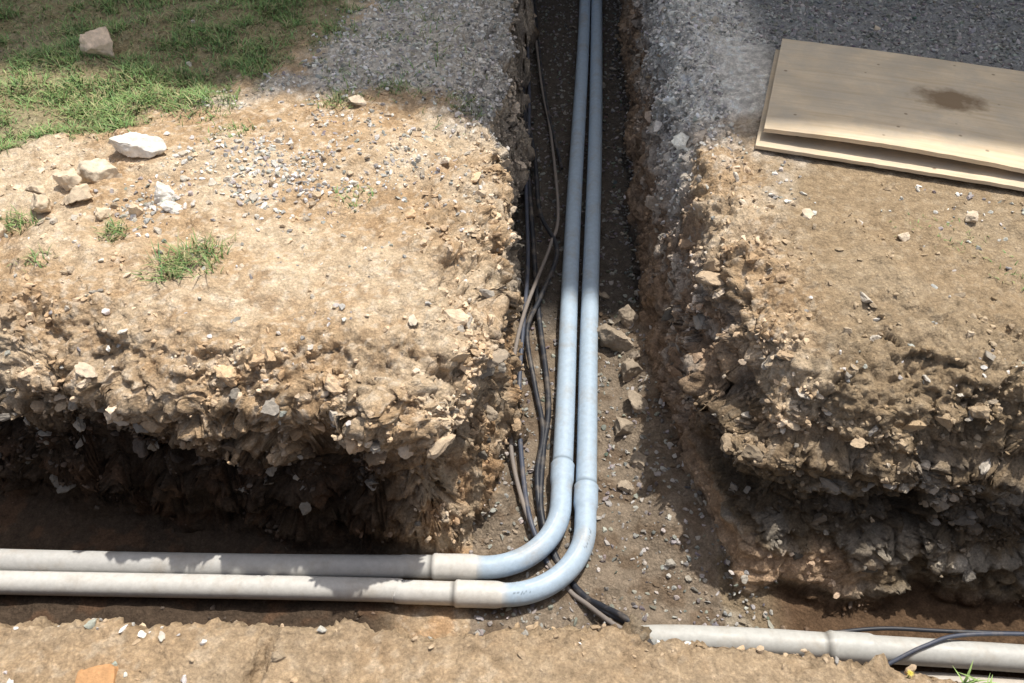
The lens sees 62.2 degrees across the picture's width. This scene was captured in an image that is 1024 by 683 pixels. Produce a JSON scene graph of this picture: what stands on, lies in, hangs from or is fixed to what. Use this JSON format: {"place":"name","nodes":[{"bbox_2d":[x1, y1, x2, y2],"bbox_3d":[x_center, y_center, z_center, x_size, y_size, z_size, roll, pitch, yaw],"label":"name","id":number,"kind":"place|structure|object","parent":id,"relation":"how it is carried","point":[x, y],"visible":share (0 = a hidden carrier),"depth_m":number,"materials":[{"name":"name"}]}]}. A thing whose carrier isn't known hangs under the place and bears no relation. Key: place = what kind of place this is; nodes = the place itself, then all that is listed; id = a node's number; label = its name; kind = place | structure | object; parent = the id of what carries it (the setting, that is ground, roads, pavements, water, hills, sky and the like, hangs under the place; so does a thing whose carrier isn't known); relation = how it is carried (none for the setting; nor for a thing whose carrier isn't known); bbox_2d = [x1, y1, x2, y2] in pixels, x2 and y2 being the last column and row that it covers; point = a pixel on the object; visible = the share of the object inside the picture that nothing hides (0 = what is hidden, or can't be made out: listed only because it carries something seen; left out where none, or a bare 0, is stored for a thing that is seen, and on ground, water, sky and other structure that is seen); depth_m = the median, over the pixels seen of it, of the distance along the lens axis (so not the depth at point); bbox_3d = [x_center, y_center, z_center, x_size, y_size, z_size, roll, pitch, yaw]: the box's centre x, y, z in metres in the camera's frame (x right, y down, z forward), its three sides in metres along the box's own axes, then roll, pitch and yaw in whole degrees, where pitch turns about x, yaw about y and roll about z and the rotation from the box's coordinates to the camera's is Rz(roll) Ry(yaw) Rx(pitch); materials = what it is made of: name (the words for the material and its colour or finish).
{"place":"outdoors","nodes":[
{"label":"outdoors","id":0,"kind":"place"},
{"bbox_2d":[0,0,1023,682],"bbox_3d":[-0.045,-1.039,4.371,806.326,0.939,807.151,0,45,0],"label":"ground","id":1,"kind":"structure","parent":0,"point":[902,586],"depth_m":3.05,"materials":[{"name":"soil"}]},
{"bbox_2d":[0,223,6,238],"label":"field stone","id":2,"kind":"object","parent":1,"relation":"on","point":[3,230],"visible":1,"depth_m":3.15,"materials":[{"name":"beige stone"}]},
{"bbox_2d":[25,180,44,193],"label":"field stone","id":3,"kind":"object","parent":1,"relation":"on","point":[36,186],"visible":0.97,"depth_m":3.31,"materials":[{"name":"beige stone"}]},
{"bbox_2d":[30,193,52,213],"bbox_3d":[-1.792,-0.513,3.235,0.088,0.118,0.104,0,45,0],"label":"field stone","id":4,"kind":"object","parent":1,"relation":"on","point":[40,204],"visible":0.86,"depth_m":3.20,"materials":[{"name":"beige stone"}]},
{"bbox_2d":[52,168,81,191],"bbox_3d":[-1.723,-0.622,3.316,0.130,0.100,0.071,23,49,22],"label":"field stone","id":5,"kind":"object","parent":1,"relation":"on","point":[69,180],"visible":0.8,"depth_m":3.28,"materials":[{"name":"beige stone"}]},
{"bbox_2d":[60,183,92,204],"bbox_3d":[-1.673,-0.553,3.254,0.120,0.084,0.071,-28,51,-25],"label":"field stone","id":6,"kind":"object","parent":1,"relation":"on","point":[79,193],"visible":1,"depth_m":3.24,"materials":[{"name":"beige stone"}]},
{"bbox_2d":[78,26,114,57],"bbox_3d":[-2.020,-1.425,4.114,0.199,0.176,0.107,-8,46,-8],"label":"limestone rock","id":7,"kind":"object","parent":1,"relation":"on","point":[99,41],"visible":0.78,"depth_m":4.07,"materials":[{"name":"stone"}]},
{"bbox_2d":[75,664,117,682],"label":"brick fragment","id":8,"kind":"object","parent":1,"relation":"on","point":[105,673],"visible":1,"depth_m":1.97,"materials":[{"name":"brick"}]},
{"bbox_2d":[77,158,121,182],"bbox_3d":[-1.653,-0.676,3.378,0.114,0.094,0.138,30,52,26],"label":"limestone rock","id":9,"kind":"object","parent":1,"relation":"on","point":[93,170],"visible":0.96,"depth_m":3.35,"materials":[{"name":"stone"}]},
{"bbox_2d":[95,207,111,219],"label":"field stone","id":10,"kind":"object","parent":1,"relation":"on","point":[101,213],"visible":0.99,"depth_m":3.20,"materials":[{"name":"beige stone"}]},
{"bbox_2d":[128,204,143,216],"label":"field stone","id":11,"kind":"object","parent":1,"relation":"on","point":[136,209],"visible":1,"depth_m":3.20,"materials":[{"name":"beige stone"}]},
{"bbox_2d":[108,132,166,157],"bbox_3d":[-1.532,-0.801,3.489,0.225,0.101,0.136,21,49,20],"label":"limestone rock","id":12,"kind":"object","parent":1,"relation":"on","point":[133,144],"visible":1,"depth_m":3.45,"materials":[{"name":"stone"}]},
{"bbox_2d":[154,181,174,203],"bbox_3d":[-1.360,-0.573,3.306,0.083,0.107,0.098,35,55,30],"label":"field stone","id":13,"kind":"object","parent":1,"relation":"on","point":[163,191],"visible":0.77,"depth_m":3.28,"materials":[{"name":"grey stone"}]},
{"bbox_2d":[160,200,181,213],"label":"field stone","id":14,"kind":"object","parent":1,"relation":"on","point":[168,206],"visible":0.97,"depth_m":3.22,"materials":[{"name":"grey stone"}]},
{"bbox_2d":[0,0,589,579],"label":"pvc conduit pipe","id":15,"kind":"object","parent":1,"relation":"on","point":[542,544],"visible":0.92,"depth_m":3.07,"materials":[{"name":"grey plastic"}]},
{"bbox_2d":[0,0,602,608],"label":"pvc conduit pipe","id":16,"kind":"object","parent":1,"relation":"on","point":[564,570],"visible":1,"depth_m":3.00,"materials":[{"name":"grey plastic"}]},
{"bbox_2d":[348,94,366,105],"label":"field stone","id":17,"kind":"object","parent":1,"relation":"on","point":[357,100],"visible":1,"depth_m":3.81,"materials":[{"name":"beige stone"}]},
{"bbox_2d":[438,157,450,163],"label":"field stone","id":18,"kind":"object","parent":1,"relation":"on","point":[442,160],"visible":1,"depth_m":3.48,"materials":[{"name":"beige stone"}]},
{"bbox_2d":[483,402,497,420],"bbox_3d":[-0.106,0.266,3.255,0.073,0.050,0.097,-25,50,-23],"label":"soil lump","id":19,"kind":"object","parent":1,"relation":"on","point":[492,414],"visible":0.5,"depth_m":3.24,"materials":[{"name":"beige soil"}]},
{"bbox_2d":[486,348,510,367],"bbox_3d":[-0.053,0.053,2.922,0.101,0.043,0.086,0,45,0],"label":"soil lump","id":20,"kind":"object","parent":1,"relation":"on","point":[499,355],"visible":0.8,"depth_m":2.90,"materials":[{"name":"beige stone"}]},
{"bbox_2d":[0,0,1021,661],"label":"loose stones","id":21,"kind":"object","parent":1,"relation":"on","point":[280,654],"visible":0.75,"depth_m":3.34,"materials":[{"name":"grey stone"}]},
{"bbox_2d":[0,0,1023,682],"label":"gravel","id":22,"kind":"structure","parent":1,"relation":"on","point":[790,30],"depth_m":4.07,"materials":[{"name":"grey gravel"}]},
{"bbox_2d":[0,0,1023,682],"bbox_3d":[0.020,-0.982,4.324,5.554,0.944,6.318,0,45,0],"label":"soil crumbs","id":23,"kind":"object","parent":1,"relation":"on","point":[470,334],"visible":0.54,"depth_m":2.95,"materials":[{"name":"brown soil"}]},
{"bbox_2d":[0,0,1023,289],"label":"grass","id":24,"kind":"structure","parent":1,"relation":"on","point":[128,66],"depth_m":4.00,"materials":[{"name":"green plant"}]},
{"bbox_2d":[0,0,1023,598],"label":"soil clods","id":25,"kind":"object","parent":1,"relation":"on","point":[708,276],"visible":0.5,"depth_m":2.87,"materials":[{"name":"brown soil"}]},
{"bbox_2d":[0,144,1023,581],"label":"embedded rocks","id":26,"kind":"object","parent":1,"relation":"on","point":[270,406],"visible":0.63,"depth_m":2.93,"materials":[{"name":"stone"}]},
{"bbox_2d":[517,46,548,564],"bbox_3d":[0.079,-1.055,4.945,0.120,0.122,5.214,0,45,0],"label":"electrical cable","id":27,"kind":"object","parent":1,"relation":"on","point":[522,468],"visible":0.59,"depth_m":3.85,"materials":[{"name":"black rubber"}]},
{"bbox_2d":[533,0,562,169],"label":"electrical cable","id":28,"kind":"object","parent":1,"relation":"on","point":[547,108],"visible":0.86,"depth_m":5.47,"materials":[{"name":"black rubber"}]},
{"bbox_2d":[508,0,622,628],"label":"electrical cable","id":29,"kind":"object","parent":1,"relation":"on","point":[593,609],"visible":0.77,"depth_m":3.84,"materials":[{"name":"black rubber"}]},
{"bbox_2d":[522,86,624,623],"bbox_3d":[0.110,-0.909,4.796,0.345,0.146,5.625,-3,45,-3],"label":"electrical cable","id":30,"kind":"object","parent":1,"relation":"on","point":[577,589],"visible":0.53,"depth_m":3.73,"materials":[{"name":"black rubber"}]},
{"bbox_2d":[522,86,653,644],"bbox_3d":[0.106,-0.902,4.779,0.371,0.160,5.658,-3,45,-3],"label":"electrical cable","id":31,"kind":"object","parent":1,"relation":"on","point":[622,616],"visible":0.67,"depth_m":3.77,"materials":[{"name":"black rubber"}]},
{"bbox_2d":[597,323,633,352],"bbox_3d":[0.488,-0.019,3.898,0.209,0.115,0.119,18,48,17],"label":"rock","id":32,"kind":"object","parent":1,"relation":"on","point":[613,339],"visible":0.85,"depth_m":3.87,"materials":[{"name":"brown stone"}]},
{"bbox_2d":[614,416,635,436],"bbox_3d":[0.474,0.357,3.578,0.088,0.092,0.109,0,45,0],"label":"soil lump","id":33,"kind":"object","parent":1,"relation":"on","point":[623,426],"visible":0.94,"depth_m":3.54,"materials":[{"name":"beige stone"}]},
{"bbox_2d":[617,480,634,494],"bbox_3d":[0.457,0.576,3.383,0.077,0.044,0.063,21,49,20],"label":"soil lump","id":34,"kind":"object","parent":1,"relation":"on","point":[626,486],"visible":1,"depth_m":3.37,"materials":[{"name":"beige stone"}]},
{"bbox_2d":[618,304,637,328],"bbox_3d":[0.557,-0.118,3.984,0.097,0.081,0.095,-20,48,-19],"label":"soil lump","id":35,"kind":"object","parent":1,"relation":"on","point":[628,315],"visible":0.96,"depth_m":3.97,"materials":[{"name":"beige stone"}]},
{"bbox_2d":[621,358,643,382],"bbox_3d":[0.539,0.124,3.770,0.106,0.090,0.114,0,45,0],"label":"soil lump","id":36,"kind":"object","parent":1,"relation":"on","point":[631,368],"visible":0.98,"depth_m":3.75,"materials":[{"name":"beige stone"}]},
{"bbox_2d":[627,390,647,412],"bbox_3d":[0.543,0.261,3.642,0.102,0.077,0.114,0,45,0],"label":"soil lump","id":37,"kind":"object","parent":1,"relation":"on","point":[638,402],"visible":1,"depth_m":3.62,"materials":[{"name":"beige stone"}]},
{"bbox_2d":[802,208,813,218],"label":"field stone","id":38,"kind":"object","parent":1,"relation":"on","point":[807,213],"visible":1,"depth_m":3.21,"materials":[{"name":"beige stone"}]},
{"bbox_2d":[641,624,1023,672],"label":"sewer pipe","id":39,"kind":"object","parent":1,"relation":"on","point":[861,647],"visible":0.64,"depth_m":2.82,"materials":[{"name":"grey plastic"}]},
{"bbox_2d":[888,632,1023,665],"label":"electrical cable","id":40,"kind":"object","parent":39,"relation":"on","point":[924,646],"visible":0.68,"depth_m":2.82,"materials":[{"name":"black rubber"}]},
{"bbox_2d":[755,50,1023,190],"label":"plywood sheet","id":41,"kind":"object","parent":1,"relation":"on","point":[890,159],"visible":0.21,"depth_m":3.46,"materials":[{"name":"beige wood"}]},
{"bbox_2d":[763,38,1023,173],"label":"plywood sheet","id":42,"kind":"object","parent":41,"relation":"on","point":[965,112],"visible":1,"depth_m":3.68,"materials":[{"name":"beige wood"}]},
{"bbox_2d":[898,232,909,241],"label":"field stone","id":43,"kind":"object","parent":1,"relation":"on","point":[903,237],"visible":1,"depth_m":3.13,"materials":[{"name":"beige stone"}]},
{"bbox_2d":[835,626,1023,633],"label":"electrical cable","id":44,"kind":"object","parent":1,"relation":"on","point":[898,628],"visible":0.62,"depth_m":2.89,"materials":[{"name":"black rubber"}]},
{"bbox_2d":[899,671,1023,682],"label":"sewer pipe","id":45,"kind":"object","parent":1,"relation":"on","point":[956,677],"visible":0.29,"depth_m":2.82,"materials":[{"name":"grey plastic"}]},
{"bbox_2d":[965,210,978,222],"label":"field stone","id":46,"kind":"object","parent":1,"relation":"on","point":[972,216],"visible":1,"depth_m":3.22,"materials":[{"name":"beige stone"}]},
{"bbox_2d":[952,661,994,682],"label":"weed plant","id":47,"kind":"object","parent":1,"relation":"on","point":[974,680],"visible":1,"depth_m":1.97,"materials":[{"name":"green plant"}]},
{"bbox_2d":[630,451,647,470],"bbox_3d":[0.515,0.488,3.454,0.073,0.056,0.079,21,49,20],"label":"soil lump","id":48,"kind":"object","parent":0,"point":[638,459],"visible":1,"depth_m":3.44,"materials":[{"name":"brown soil"}]}
]}

